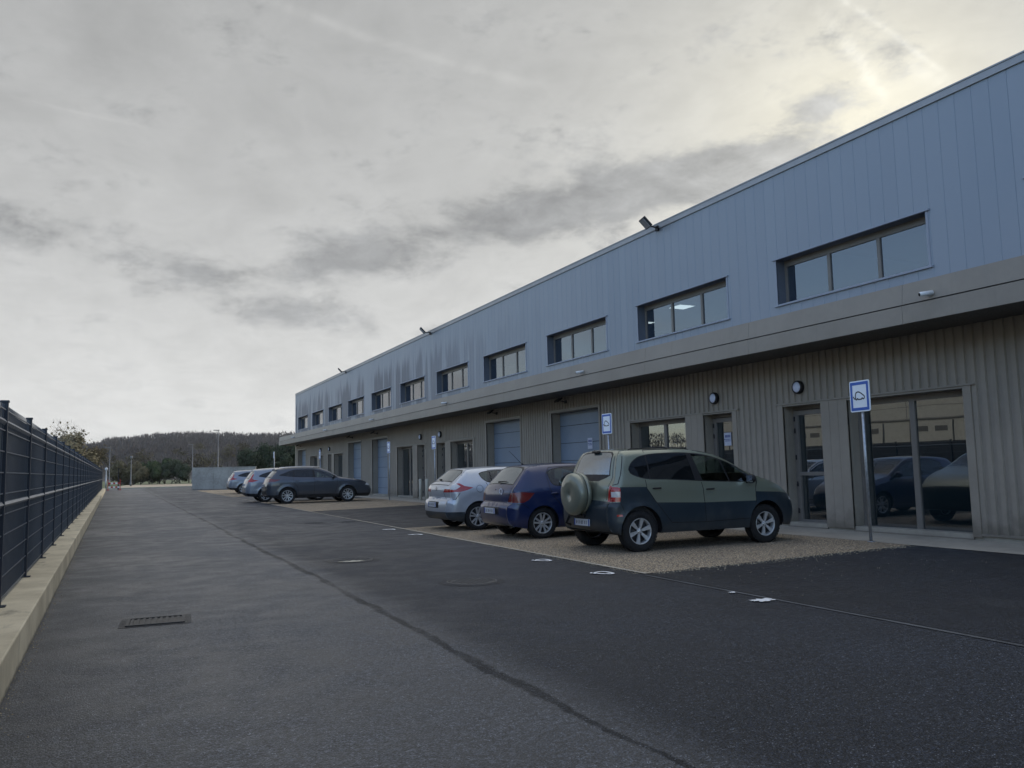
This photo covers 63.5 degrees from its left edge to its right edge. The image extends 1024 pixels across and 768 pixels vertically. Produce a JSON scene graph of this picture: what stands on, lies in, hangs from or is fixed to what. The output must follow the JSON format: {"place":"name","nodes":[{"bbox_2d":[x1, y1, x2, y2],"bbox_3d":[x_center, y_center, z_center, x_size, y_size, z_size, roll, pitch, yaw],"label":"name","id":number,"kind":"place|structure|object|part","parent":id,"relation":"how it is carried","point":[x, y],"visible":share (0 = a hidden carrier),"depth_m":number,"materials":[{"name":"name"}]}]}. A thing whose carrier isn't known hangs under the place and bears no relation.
{"place":"outdoors","nodes":[
{"label":"outdoors","id":0,"kind":"place"},
{"bbox_2d":[102,479,191,487],"bbox_3d":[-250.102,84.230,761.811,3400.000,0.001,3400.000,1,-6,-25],"label":"ground","id":1,"kind":"structure","parent":0,"point":[147,483],"depth_m":166.16,"materials":[{"name":"beige plant"}]},
{"bbox_2d":[45,418,72,441],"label":"bare tree","id":2,"kind":"object","parent":1,"relation":"on","point":[61,430],"visible":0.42,"depth_m":77.89,"materials":[{"name":"brown plant"}]},
{"bbox_2d":[59,436,85,452],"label":"birch tree","id":3,"kind":"object","parent":1,"relation":"on","point":[72,445],"visible":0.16,"depth_m":74.40,"materials":[{"name":"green plant"}]},
{"bbox_2d":[58,430,99,466],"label":"birch tree","id":4,"kind":"object","parent":1,"relation":"on","point":[78,437],"visible":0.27,"depth_m":80.59,"materials":[{"name":"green plant"}]},
{"bbox_2d":[67,425,97,457],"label":"bare tree","id":5,"kind":"object","parent":1,"relation":"on","point":[77,432],"visible":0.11,"depth_m":88.17,"materials":[{"name":"brown plant"}]},
{"bbox_2d":[83,444,108,468],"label":"birch tree","id":6,"kind":"object","parent":1,"relation":"on","point":[98,451],"visible":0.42,"depth_m":95.15,"materials":[{"name":"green plant"}]},
{"bbox_2d":[105,447,110,485],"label":"street lamp","id":7,"kind":"object","parent":1,"relation":"on","point":[109,467],"visible":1,"depth_m":134.26,"materials":[{"name":"grey metal"}]},
{"bbox_2d":[100,451,123,466],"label":"bare tree","id":8,"kind":"object","parent":1,"relation":"on","point":[111,459],"visible":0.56,"depth_m":156.11,"materials":[{"name":"brown plant"}]},
{"bbox_2d":[107,459,150,484],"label":"hedge bush","id":9,"kind":"object","parent":1,"relation":"on","point":[126,472],"visible":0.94,"depth_m":143.83,"materials":[{"name":"green plant"}]},
{"bbox_2d":[125,448,154,463],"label":"bare tree","id":10,"kind":"object","parent":1,"relation":"on","point":[143,457],"visible":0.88,"depth_m":167.87,"materials":[{"name":"brown plant"}]},
{"bbox_2d":[136,460,162,483],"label":"hedge bush","id":11,"kind":"object","parent":1,"relation":"on","point":[154,470],"visible":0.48,"depth_m":146.96,"materials":[{"name":"green plant"}]},
{"bbox_2d":[148,457,174,483],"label":"hedge bush","id":12,"kind":"object","parent":1,"relation":"on","point":[165,460],"visible":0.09,"depth_m":150.98,"materials":[{"name":"green plant"}]},
{"bbox_2d":[161,459,191,482],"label":"hedge bush","id":13,"kind":"object","parent":1,"relation":"on","point":[177,469],"visible":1,"depth_m":149.72,"materials":[{"name":"green plant"}]},
{"bbox_2d":[169,447,202,482],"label":"bare tree","id":14,"kind":"object","parent":1,"relation":"on","point":[189,461],"visible":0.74,"depth_m":156.69,"materials":[{"name":"brown plant"}]},
{"bbox_2d":[188,444,193,483],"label":"street lamp","id":15,"kind":"object","parent":1,"relation":"on","point":[192,456],"visible":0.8,"depth_m":141.30,"materials":[{"name":"grey metal"}]},
{"bbox_2d":[188,441,219,466],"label":"bare tree","id":16,"kind":"object","parent":1,"relation":"on","point":[204,460],"visible":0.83,"depth_m":160.34,"materials":[{"name":"brown plant"}]},
{"bbox_2d":[207,444,234,466],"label":"bare tree","id":17,"kind":"object","parent":1,"relation":"on","point":[227,453],"visible":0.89,"depth_m":155.59,"materials":[{"name":"brown plant"}]},
{"bbox_2d":[226,441,250,466],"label":"bare tree","id":18,"kind":"object","parent":1,"relation":"on","point":[242,447],"visible":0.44,"depth_m":159.58,"materials":[{"name":"brown plant"}]},
{"bbox_2d":[279,50,1023,542],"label":"warehouse building","id":19,"kind":"structure","parent":1,"relation":"on","point":[815,272],"depth_m":18.54,"materials":[{"name":"metal"}]},
{"bbox_2d":[298,448,305,465],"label":"garage door","id":20,"kind":"structure","parent":19,"relation":"in","point":[301,452],"depth_m":70.29,"materials":[{"name":"blue metal"}]},
{"bbox_2d":[298,414,307,430],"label":"window","id":21,"kind":"structure","parent":19,"relation":"in","point":[303,420],"depth_m":70.00,"materials":[{"name":"white"}]},
{"bbox_2d":[310,456,316,476],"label":"window","id":22,"kind":"structure","parent":19,"relation":"in","point":[313,459],"depth_m":65.81,"materials":[{"name":"white"}]},
{"bbox_2d":[312,409,323,426],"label":"window","id":23,"kind":"structure","parent":19,"relation":"in","point":[318,416],"depth_m":64.72,"materials":[{"name":"white"}]},
{"bbox_2d":[321,455,322,476],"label":"door","id":24,"kind":"structure","parent":19,"relation":"in","point":[321,455],"depth_m":62.76,"materials":[{"name":"white"}]},
{"bbox_2d":[328,454,330,474],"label":"door","id":25,"kind":"structure","parent":19,"relation":"in","point":[329,460],"depth_m":60.16,"materials":[{"name":"white metal"}]},
{"bbox_2d":[328,403,341,422],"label":"window","id":26,"kind":"structure","parent":19,"relation":"in","point":[334,412],"depth_m":59.58,"materials":[{"name":"white"}]},
{"bbox_2d":[334,453,342,476],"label":"window","id":27,"kind":"structure","parent":19,"relation":"in","point":[338,458],"depth_m":58.39,"materials":[{"name":"white glass"}]},
{"bbox_2d":[347,440,361,479],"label":"garage door","id":28,"kind":"structure","parent":19,"relation":"in","point":[354,447],"depth_m":54.47,"materials":[{"name":"blue metal"}]},
{"bbox_2d":[347,396,363,417],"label":"window","id":29,"kind":"structure","parent":19,"relation":"in","point":[355,406],"depth_m":54.29,"materials":[{"name":"white"}]},
{"bbox_2d":[371,436,388,495],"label":"garage door","id":30,"kind":"structure","parent":19,"relation":"in","point":[380,458],"depth_m":49.18,"materials":[{"name":"blue metal"}]},
{"bbox_2d":[371,387,391,411],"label":"window","id":31,"kind":"structure","parent":19,"relation":"in","point":[381,399],"depth_m":49.06,"materials":[{"name":"white"}]},
{"bbox_2d":[397,446,413,497],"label":"door","id":32,"kind":"structure","parent":19,"relation":"in","point":[405,460],"depth_m":44.82,"materials":[{"name":"white"}]},
{"bbox_2d":[400,375,424,403],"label":"window","id":33,"kind":"structure","parent":19,"relation":"in","point":[414,389],"depth_m":43.74,"materials":[{"name":"white"}]},
{"bbox_2d":[418,445,425,498],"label":"door","id":34,"kind":"structure","parent":19,"relation":"in","point":[421,454],"depth_m":42.03,"materials":[{"name":"white metal"}]},
{"bbox_2d":[420,327,430,334],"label":"floodlight","id":35,"kind":"object","parent":19,"relation":"attached to","point":[422,330],"visible":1,"depth_m":40.42,"materials":[{"name":"black metal"}]},
{"bbox_2d":[437,443,444,478],"bbox_3d":[-3.150,4.126,38.971,0.410,2.710,1.140,1,-6,-25],"label":"door","id":36,"kind":"structure","parent":19,"relation":"in","point":[441,446],"depth_m":39.51,"materials":[{"name":"white metal"}]},
{"bbox_2d":[435,361,468,394],"bbox_3d":[-2.640,-0.233,38.009,0.370,1.125,4.140,1,-6,-25],"label":"window","id":37,"kind":"structure","parent":19,"relation":"in","point":[455,377],"depth_m":38.51,"materials":[{"name":"white"}]},
{"bbox_2d":[451,440,472,468],"bbox_3d":[-2.043,3.865,36.633,0.410,2.710,2.640,1,-6,-25],"label":"window","id":38,"kind":"structure","parent":19,"relation":"in","point":[462,451],"depth_m":37.42,"materials":[{"name":"white"}]},
{"bbox_2d":[484,416,521,480],"bbox_3d":[-0.191,3.074,32.705,0.440,3.410,3.440,1,-6,-25],"label":"garage door","id":39,"kind":"structure","parent":19,"relation":"in","point":[504,434],"depth_m":33.42,"materials":[{"name":"blue metal"}]},
{"bbox_2d":[482,342,526,382],"bbox_3d":[-0.205,-0.808,32.865,0.370,1.125,4.140,1,-6,-25],"label":"window","id":40,"kind":"structure","parent":19,"relation":"in","point":[509,361],"depth_m":33.24,"materials":[{"name":"white"}]},
{"bbox_2d":[554,397,566,403],"bbox_3d":[1.658,0.558,28.040,0.404,0.194,0.280,1,-6,-25],"label":"garage lamp","id":41,"kind":"object","parent":19,"relation":"attached to","point":[559,399],"visible":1,"depth_m":28.02,"materials":[{"name":"black metal"}]},
{"bbox_2d":[548,404,601,481],"bbox_3d":[2.251,2.498,27.548,0.440,3.410,3.430,1,-6,-25],"label":"garage door","id":42,"kind":"structure","parent":19,"relation":"in","point":[575,425],"depth_m":28.28,"materials":[{"name":"blue metal"}]},
{"bbox_2d":[545,315,608,366],"bbox_3d":[2.230,-1.383,27.721,0.370,1.125,4.140,1,-6,-25],"label":"window","id":43,"kind":"structure","parent":19,"relation":"in","point":[587,338],"depth_m":27.97,"materials":[{"name":"white"}]},
{"bbox_2d":[588,438,592,448],"bbox_3d":[2.571,1.954,27.265,0.006,0.360,0.300,1,-6,-25],"label":"paper notice","id":44,"kind":"object","parent":19,"relation":"attached to","point":[590,444],"visible":1,"depth_m":27.24,"materials":[{"name":"white paper"}]},
{"bbox_2d":[639,216,658,230],"bbox_3d":[3.897,-4.514,23.328,0.556,0.336,0.370,0,-6,-11],"label":"floodlight","id":45,"kind":"object","parent":19,"relation":"attached to","point":[645,222],"visible":1,"depth_m":23.28,"materials":[{"name":"black metal"}]},
{"bbox_2d":[630,417,685,447],"bbox_3d":[4.273,2.374,23.292,0.410,2.710,2.670,1,-6,-25],"label":"window","id":46,"kind":"structure","parent":19,"relation":"in","point":[667,432],"depth_m":23.71,"materials":[{"name":"white"}]},
{"bbox_2d":[634,275,729,342],"bbox_3d":[4.666,-1.957,22.578,0.370,1.125,4.140,1,-6,-25],"label":"window","id":47,"kind":"structure","parent":19,"relation":"in","point":[706,303],"depth_m":22.69,"materials":[{"name":"white"}]},
{"bbox_2d":[709,392,718,403],"bbox_3d":[5.112,0.363,21.040,0.122,0.300,0.300,1,-6,-25],"label":"wall lamp","id":48,"kind":"object","parent":19,"relation":"attached to","point":[713,397],"visible":1,"depth_m":20.97,"materials":[{"name":"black plastic"}]},
{"bbox_2d":[703,412,734,472],"bbox_3d":[5.401,2.108,20.909,0.410,2.710,1.130,1,-6,-25],"label":"door","id":49,"kind":"structure","parent":19,"relation":"in","point":[714,431],"depth_m":21.35,"materials":[{"name":"white"}]},
{"bbox_2d":[724,432,731,445],"bbox_3d":[5.480,1.399,21.031,0.006,0.330,0.270,1,-6,-25],"label":"paper notice","id":50,"kind":"object","parent":49,"relation":"attached to","point":[727,439],"visible":1,"depth_m":21.04,"materials":[{"name":"white paper"}]},
{"bbox_2d":[792,381,803,393],"bbox_3d":[6.347,0.071,18.432,0.122,0.300,0.300,1,-6,-25],"label":"wall lamp","id":51,"kind":"object","parent":19,"relation":"attached to","point":[797,387],"visible":1,"depth_m":18.36,"materials":[{"name":"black plastic"}]},
{"bbox_2d":[783,403,828,528],"bbox_3d":[6.621,1.820,18.333,0.410,2.710,1.140,1,-6,-25],"label":"door","id":52,"kind":"structure","parent":19,"relation":"in","point":[803,430],"depth_m":18.63,"materials":[{"name":"black glass"}]},
{"bbox_2d":[772,208,933,307],"bbox_3d":[7.101,-2.532,17.434,0.370,1.125,4.140,1,-6,-25],"label":"window","id":53,"kind":"structure","parent":19,"relation":"in","point":[899,246],"depth_m":17.39,"materials":[{"name":"white"}]},
{"bbox_2d":[847,388,974,539],"bbox_3d":[7.728,1.558,15.995,0.410,2.710,2.640,1,-6,-25],"label":"window","id":54,"kind":"structure","parent":19,"relation":"in","point":[918,475],"depth_m":16.09,"materials":[{"name":"black"}]},
{"bbox_2d":[918,290,933,296],"bbox_3d":[6.969,-1.523,13.967,0.245,0.108,0.127,-1,-6,-3],"label":"security camera","id":55,"kind":"object","parent":19,"relation":"attached to","point":[930,293],"visible":1,"depth_m":13.91,"materials":[{"name":"white plastic"}]},
{"bbox_2d":[120,484,191,487],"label":"gravel strip","id":56,"kind":"object","parent":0,"point":[157,485],"visible":0.33,"depth_m":118.14,"materials":[{"name":"beige gravel"}]},
{"bbox_2d":[130,456,132,485],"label":"street lamp","id":57,"kind":"object","parent":56,"relation":"on","point":[131,457],"visible":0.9,"depth_m":122.13,"materials":[{"name":"grey metal"}]},
{"bbox_2d":[213,430,219,459],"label":"street lamp","id":58,"kind":"object","parent":56,"relation":"on","point":[218,442],"visible":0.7,"depth_m":124.13,"materials":[{"name":"grey metal"}]},
{"bbox_2d":[235,442,293,468],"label":"evergreen tree","id":59,"kind":"object","parent":56,"relation":"on","point":[250,457],"visible":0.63,"depth_m":109.68,"materials":[{"name":"green plant"}]},
{"bbox_2d":[265,443,294,466],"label":"evergreen tree","id":60,"kind":"object","parent":56,"relation":"on","point":[280,450],"visible":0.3,"depth_m":112.02,"materials":[{"name":"green plant"}]},
{"bbox_2d":[102,452,236,481],"bbox_3d":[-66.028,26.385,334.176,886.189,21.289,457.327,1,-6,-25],"label":"hill","id":61,"kind":"structure","parent":0,"point":[103,477],"depth_m":304.97,"materials":[{"name":"green plant"}]},
{"bbox_2d":[80,430,294,479],"bbox_3d":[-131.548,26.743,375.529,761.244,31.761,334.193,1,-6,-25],"label":"forest","id":62,"kind":"object","parent":61,"relation":"on","point":[158,445],"visible":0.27,"depth_m":367.58,"materials":[{"name":"green plant"}]},
{"bbox_2d":[192,466,256,489],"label":"concrete wall","id":63,"kind":"structure","parent":0,"point":[210,477],"depth_m":82.45,"materials":[{"name":"grey concrete"}]},
{"bbox_2d":[0,487,1023,767],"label":"road","id":64,"kind":"structure","parent":0,"point":[288,647],"depth_m":6.08,"materials":[{"name":"grey asphalt"}]},
{"bbox_2d":[0,488,105,704],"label":"wall","id":65,"kind":"structure","parent":64,"relation":"on","point":[26,601],"depth_m":8.46,"materials":[{"name":"concrete"}]},
{"bbox_2d":[0,400,102,607],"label":"fence","id":66,"kind":"object","parent":65,"relation":"on","point":[50,488],"visible":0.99,"depth_m":10.70,"materials":[{"name":"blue metal"}]},
{"bbox_2d":[105,468,107,489],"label":"marker post","id":67,"kind":"object","parent":64,"relation":"on","point":[106,469],"visible":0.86,"depth_m":89.28,"materials":[{"name":"white plastic"}]},
{"bbox_2d":[108,479,120,489],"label":"road barrier","id":68,"kind":"object","parent":64,"relation":"on","point":[115,483],"visible":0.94,"depth_m":88.75,"materials":[{"name":"red plastic"}]},
{"bbox_2d":[102,486,191,488],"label":"kerb","id":69,"kind":"structure","parent":64,"relation":"on","point":[149,487],"depth_m":97.79,"materials":[{"name":"concrete"}]},
{"bbox_2d":[117,614,190,628],"bbox_3d":[-3.568,2.369,8.299,0.660,0.010,0.560,1,-6,-21],"label":"drain grate","id":70,"kind":"object","parent":64,"relation":"on","point":[154,621],"visible":1,"depth_m":8.27,"materials":[{"name":"metal"}]},
{"bbox_2d":[199,490,243,496],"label":"gravel bay","id":71,"kind":"object","parent":64,"relation":"on","point":[231,493],"visible":0.4,"depth_m":65.27,"materials":[{"name":"beige gravel"}]},
{"bbox_2d":[226,470,250,493],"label":"parked car","id":72,"kind":"object","parent":71,"relation":"on","point":[235,481],"visible":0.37,"depth_m":60.26,"materials":[{"name":"silver paint"}]},
{"bbox_2d":[242,468,323,501],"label":"parked car","id":73,"kind":"object","parent":64,"relation":"on","point":[252,483],"visible":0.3,"depth_m":41.74,"materials":[{"name":"silver paint"}]},
{"bbox_2d":[301,522,326,523],"bbox_3d":[-5.658,3.975,23.677,0.783,0.008,0.789,1,-6,-25],"label":"manhole cover","id":74,"kind":"object","parent":64,"relation":"on","point":[314,523],"visible":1,"depth_m":23.64,"materials":[{"name":"metal"}]},
{"bbox_2d":[262,498,424,510],"bbox_3d":[-7.666,5.447,37.770,5.700,0.001,13.050,1,-6,-25],"label":"gravel bay","id":75,"kind":"object","parent":64,"relation":"on","point":[328,504],"visible":0.8,"depth_m":36.68,"materials":[{"name":"beige gravel"}]},
{"bbox_2d":[261,466,370,503],"bbox_3d":[-9.505,4.876,40.382,5.151,1.756,2.211,1,-6,-25],"label":"parked car","id":76,"kind":"object","parent":75,"relation":"on","point":[286,485],"visible":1,"depth_m":39.40,"materials":[{"name":"paint"}]},
{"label":"window","id":77,"kind":"part","parent":76,"relation":"part of","materials":[{"name":"black glass"}]},
{"bbox_3d":[-9.887,4.622,39.318,0.999,1.210,0.302,1,-6,-25],"label":"door","id":78,"kind":"part","parent":76,"relation":"part of","materials":[{"name":"paint"}]},
{"bbox_3d":[-8.950,4.646,39.756,1.130,1.210,0.307,1,-6,-25],"label":"door","id":79,"kind":"part","parent":76,"relation":"part of","materials":[{"name":"paint"}]},
{"bbox_2d":[387,442,389,499],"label":"parking sign","id":80,"kind":"object","parent":75,"relation":"on","point":[388,447],"visible":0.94,"depth_m":41.09,"materials":[{"name":"grey"}]},
{"bbox_2d":[432,436,435,481],"bbox_3d":[-3.274,3.649,35.184,0.140,2.880,0.500,1,-6,-25],"label":"parking sign","id":81,"kind":"object","parent":75,"relation":"on","point":[434,442],"visible":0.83,"depth_m":35.19,"materials":[{"name":"grey"}]},
{"bbox_2d":[338,521,359,522],"bbox_3d":[-4.709,3.977,23.897,0.658,0.008,0.650,1,-6,-25],"label":"manhole cover","id":82,"kind":"object","parent":64,"relation":"on","point":[348,521],"visible":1,"depth_m":23.93,"materials":[{"name":"metal"}]},
{"bbox_2d":[325,557,379,562],"bbox_3d":[-2.605,2.883,13.569,0.889,0.008,0.883,1,-6,-25],"label":"manhole cover","id":83,"kind":"object","parent":64,"relation":"on","point":[364,559],"visible":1,"depth_m":13.57,"materials":[{"name":"metal"}]},
{"bbox_2d":[312,505,464,527],"bbox_3d":[-2.929,4.333,27.765,5.700,0.001,12.900,1,-6,-25],"label":"dark asphalt bay","id":84,"kind":"object","parent":64,"relation":"on","point":[407,516],"visible":0.4,"depth_m":26.64,"materials":[{"name":"black asphalt"}]},
{"bbox_2d":[201,491,644,573],"bbox_3d":[-13.651,6.173,43.678,0.065,0.001,72.580,1,-6,-25],"label":"concrete edging","id":85,"kind":"object","parent":64,"relation":"on","point":[477,542],"visible":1,"depth_m":15.51,"materials":[{"name":"grey concrete"}]},
{"bbox_2d":[439,577,504,585],"bbox_3d":[-0.512,2.546,10.697,0.867,0.008,0.848,1,-6,-25],"label":"manhole cover","id":86,"kind":"object","parent":64,"relation":"on","point":[474,581],"visible":1,"depth_m":10.64,"materials":[{"name":"metal"}]},
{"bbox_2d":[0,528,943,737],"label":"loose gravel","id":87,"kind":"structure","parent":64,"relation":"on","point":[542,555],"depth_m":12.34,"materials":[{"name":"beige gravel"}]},
{"bbox_2d":[590,571,613,573],"bbox_3d":[1.219,2.552,11.186,0.286,0.001,0.329,1,-6,-25],"label":"ground marking","id":88,"kind":"object","parent":64,"relation":"on","point":[603,573],"visible":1,"depth_m":11.17,"materials":[{"name":"white paint"}]},
{"bbox_2d":[404,524,904,572],"bbox_3d":[1.990,3.168,17.375,5.700,0.001,11.310,1,-6,-25],"label":"gravel bay","id":89,"kind":"object","parent":64,"relation":"on","point":[566,542],"visible":0.6,"depth_m":14.38,"materials":[{"name":"beige gravel"}]},
{"bbox_2d":[425,466,561,529],"bbox_3d":[0.070,2.827,21.002,4.461,1.508,2.210,1,-6,-25],"label":"parked car","id":90,"kind":"object","parent":89,"relation":"on","point":[456,496],"visible":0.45,"depth_m":19.65,"materials":[{"name":"paint"}]},
{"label":"rear window","id":91,"kind":"part","parent":90,"relation":"part of","materials":[{"name":"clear glass"}]},
{"bbox_2d":[480,451,576,538],"bbox_3d":[1.492,2.366,18.257,4.367,1.810,2.097,1,-6,-25],"label":"parked car","id":92,"kind":"object","parent":89,"relation":"on","point":[517,498],"visible":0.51,"depth_m":16.99,"materials":[{"name":"blue paint"}]},
{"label":"rear window","id":93,"kind":"part","parent":92,"relation":"part of","materials":[{"name":"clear glass"}]},
{"bbox_3d":[1.158,2.267,17.279,0.950,1.130,0.297,1,-6,-25],"label":"door","id":94,"kind":"part","parent":92,"relation":"part of","materials":[{"name":"blue paint"}]},
{"bbox_2d":[602,413,611,448],"bbox_3d":[2.665,2.247,22.640,0.140,2.880,0.500,1,-6,-25],"label":"parking sign","id":95,"kind":"object","parent":89,"relation":"on","point":[607,423],"visible":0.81,"depth_m":22.70,"materials":[{"name":"blue"}]},
{"bbox_2d":[561,447,792,551],"bbox_3d":[3.031,2.054,15.240,4.466,1.755,2.130,1,-6,-25],"label":"parked car","id":96,"kind":"object","parent":89,"relation":"on","point":[636,499],"visible":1,"depth_m":14.30,"materials":[{"name":"green paint"}]},
{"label":"rear window","id":97,"kind":"part","parent":96,"relation":"part of","materials":[{"name":"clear glass"}]},
{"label":"window","id":98,"kind":"part","parent":96,"relation":"part of","materials":[{"name":"black glass"}]},
{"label":"door","id":99,"kind":"part","parent":96,"relation":"part of","materials":[{"name":"green paint"}]},
{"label":"door","id":100,"kind":"part","parent":96,"relation":"part of","materials":[{"name":"green paint"}]},
{"bbox_2d":[849,379,874,541],"bbox_3d":[6.329,1.373,14.808,0.140,2.880,0.500,1,-6,-18],"label":"parking sign","id":101,"kind":"object","parent":89,"relation":"on","point":[860,400],"visible":1,"depth_m":14.82,"materials":[{"name":"grey"}]},
{"bbox_2d":[751,598,775,601],"bbox_3d":[2.632,2.270,8.714,0.308,0.001,0.199,1,-6,-25],"label":"paint patch","id":102,"kind":"object","parent":64,"relation":"on","point":[766,599],"visible":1,"depth_m":8.71,"materials":[{"name":"white paint"}]},
{"bbox_2d":[645,574,1023,645],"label":"joint line","id":103,"kind":"object","parent":64,"relation":"on","point":[851,613],"visible":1,"depth_m":7.75,"materials":[{"name":"black asphalt"}]},
{"bbox_2d":[648,545,1023,643],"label":"dark asphalt bay","id":104,"kind":"object","parent":64,"relation":"on","point":[979,593],"visible":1,"depth_m":9.74,"materials":[{"name":"black asphalt"}]},
{"bbox_2d":[0,0,1023,443],"label":"sky","id":105,"kind":"structure","parent":0,"point":[211,211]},
{"bbox_2d":[355,495,1023,554],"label":"pavement","id":106,"kind":"structure","parent":0,"point":[996,546],"depth_m":15.05,"materials":[{"name":"concrete"}]},
{"bbox_2d":[419,479,421,499],"bbox_3d":[-4.377,5.048,39.566,0.220,1.030,0.217,1,-6,-25],"label":"bollard","id":107,"kind":"object","parent":106,"relation":"on","point":[420,489],"visible":1,"depth_m":39.50,"materials":[{"name":"metal"}]},
{"bbox_2d":[425,479,428,500],"bbox_3d":[-3.973,4.952,38.711,0.220,1.030,0.217,1,-6,-25],"label":"bollard","id":108,"kind":"object","parent":106,"relation":"on","point":[426,488],"visible":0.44,"depth_m":38.67,"materials":[{"name":"metal"}]}
]}

